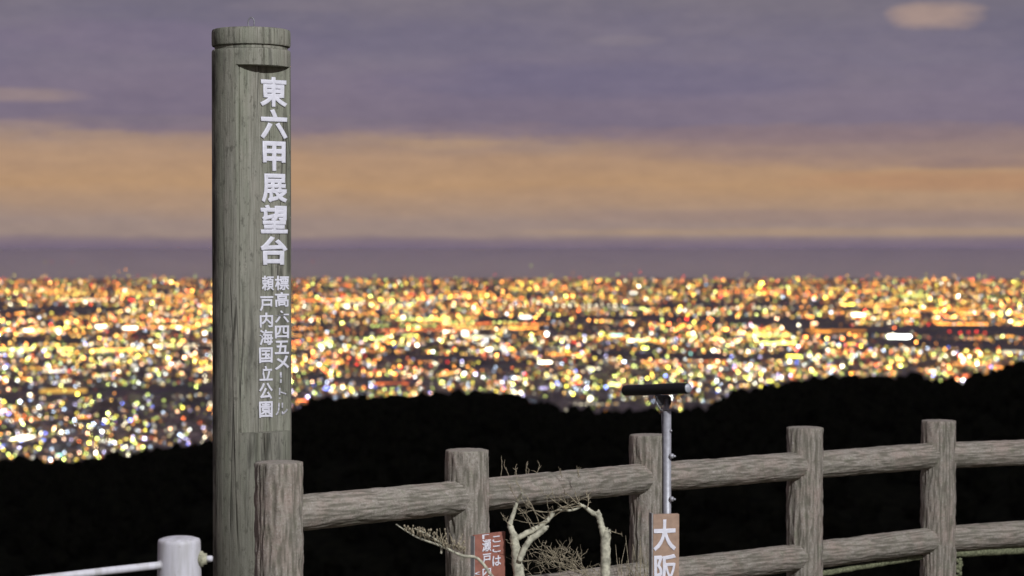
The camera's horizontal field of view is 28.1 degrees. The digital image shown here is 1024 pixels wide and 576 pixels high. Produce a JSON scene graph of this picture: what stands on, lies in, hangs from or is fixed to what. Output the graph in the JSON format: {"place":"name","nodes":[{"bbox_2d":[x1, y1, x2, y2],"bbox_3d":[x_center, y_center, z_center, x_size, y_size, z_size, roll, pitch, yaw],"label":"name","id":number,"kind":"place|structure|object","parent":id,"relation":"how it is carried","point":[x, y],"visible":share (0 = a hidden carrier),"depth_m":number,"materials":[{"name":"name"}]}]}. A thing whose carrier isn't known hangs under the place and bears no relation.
{"place":"outdoors","nodes":[
{"label":"outdoors","id":0,"kind":"place"},
{"bbox_2d":[40,388,86,392],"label":"lit building","id":1,"kind":"structure","parent":0,"point":[82,390],"depth_m":9277.40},
{"bbox_2d":[0,278,1023,462],"bbox_3d":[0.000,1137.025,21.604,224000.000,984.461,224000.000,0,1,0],"label":"city ground","id":2,"kind":"structure","parent":0,"point":[827,322],"depth_m":17745.12,"materials":[{"name":"multicoloured"}]},
{"bbox_2d":[90,349,137,350],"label":"lit building","id":3,"kind":"structure","parent":2,"relation":"on","point":[109,349],"depth_m":13297.61,"materials":[{"name":"yellow"}]},
{"bbox_2d":[315,364,328,366],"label":"lit building","id":4,"kind":"structure","parent":2,"relation":"on","point":[323,365],"depth_m":11381.28,"materials":[{"name":"yellow"}]},
{"bbox_2d":[0,280,1023,462],"bbox_3d":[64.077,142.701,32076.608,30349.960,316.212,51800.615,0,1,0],"label":"city blocks","id":5,"kind":"structure","parent":2,"relation":"on","point":[192,420],"depth_m":11126.71,"materials":[{"name":"concrete"}]},
{"bbox_2d":[0,261,1023,461],"bbox_3d":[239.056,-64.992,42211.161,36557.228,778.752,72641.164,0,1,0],"label":"city lights","id":6,"kind":"object","parent":2,"relation":"on","point":[493,306],"visible":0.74,"depth_m":19139.82},
{"bbox_2d":[918,308,969,310],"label":"lit building","id":7,"kind":"structure","parent":2,"relation":"on","point":[943,309],"depth_m":22966.25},
{"bbox_2d":[963,351,991,357],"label":"lit building","id":8,"kind":"structure","parent":2,"relation":"on","point":[983,354],"depth_m":12318.56,"materials":[{"name":"yellow"}]},
{"bbox_2d":[1003,351,1022,353],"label":"lit building","id":9,"kind":"structure","parent":2,"relation":"on","point":[1008,352],"depth_m":12891.12,"materials":[{"name":"white"}]},
{"bbox_2d":[0,399,1023,575],"bbox_3d":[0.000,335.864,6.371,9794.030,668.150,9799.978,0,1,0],"label":"hillside","id":10,"kind":"structure","parent":0,"point":[372,552],"depth_m":952.29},
{"bbox_2d":[0,360,1023,575],"bbox_3d":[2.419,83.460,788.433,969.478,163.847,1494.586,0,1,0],"label":"forest","id":11,"kind":"object","parent":10,"relation":"on","point":[118,489],"visible":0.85,"depth_m":1085.83,"materials":[{"name":"black plant"}]},
{"bbox_2d":[0,0,1023,278],"label":"sky","id":12,"kind":"structure","parent":0,"point":[819,139],"materials":[{"name":"purple"}]},
{"bbox_2d":[814,331,830,332],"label":"lit building","id":13,"kind":"structure","parent":0,"point":[822,331],"depth_m":16339.60,"materials":[{"name":"orange"}]},
{"bbox_2d":[806,330,865,330],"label":"lit building","id":14,"kind":"structure","parent":0,"point":[835,330],"depth_m":16616.87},
{"bbox_2d":[888,335,910,337],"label":"lit building","id":15,"kind":"structure","parent":0,"point":[900,336],"depth_m":15291.13,"materials":[{"name":"white"}]},
{"bbox_2d":[977,336,1015,337],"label":"lit building","id":16,"kind":"structure","parent":0,"point":[1002,337],"depth_m":15390.90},
{"label":"terrace ground","id":17,"kind":"structure","parent":0,"visible":0},
{"bbox_2d":[36,535,212,575],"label":"pipe railing","id":18,"kind":"object","parent":17,"relation":"on","point":[181,555],"visible":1,"depth_m":6.46,"materials":[{"name":"white metal"}]},
{"bbox_2d":[211,17,290,575],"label":"marker post","id":19,"kind":"object","parent":17,"relation":"on","point":[251,209],"visible":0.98,"depth_m":8.19,"materials":[{"name":"grey wood"}]},
{"bbox_2d":[396,524,493,575],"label":"budding shrub","id":20,"kind":"object","parent":17,"relation":"on","point":[442,542],"visible":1,"depth_m":7.08,"materials":[{"name":"beige plant"}]},
{"bbox_2d":[471,531,504,575],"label":"notice board","id":21,"kind":"object","parent":17,"relation":"on","point":[488,549],"visible":0.92,"depth_m":7.36,"materials":[{"name":"wood"}]},
{"bbox_2d":[501,456,587,575],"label":"pruned shrub","id":22,"kind":"object","parent":17,"relation":"on","point":[538,531],"visible":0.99,"depth_m":7.36,"materials":[{"name":"beige plant"}]},
{"bbox_2d":[509,537,617,575],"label":"dry bush","id":23,"kind":"object","parent":17,"relation":"on","point":[552,558],"visible":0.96,"depth_m":7.72,"materials":[{"name":"beige plant"}]},
{"bbox_2d":[518,486,621,575],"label":"pruned shrub","id":24,"kind":"object","parent":17,"relation":"on","point":[605,536],"visible":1,"depth_m":7.38,"materials":[{"name":"beige plant"}]},
{"bbox_2d":[610,535,648,575],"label":"grass tuft","id":25,"kind":"object","parent":17,"relation":"on","point":[645,574],"visible":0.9,"depth_m":8.91,"materials":[{"name":"grey plant"}]},
{"bbox_2d":[254,419,1023,575],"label":"log fence","id":26,"kind":"object","parent":17,"relation":"on","point":[466,496],"visible":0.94,"depth_m":9.37,"materials":[{"name":"brown wood"}]},
{"bbox_2d":[621,383,691,575],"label":"sighting post","id":27,"kind":"object","parent":17,"relation":"on","point":[664,544],"visible":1,"depth_m":7.59,"materials":[{"name":"metal"}]}
]}

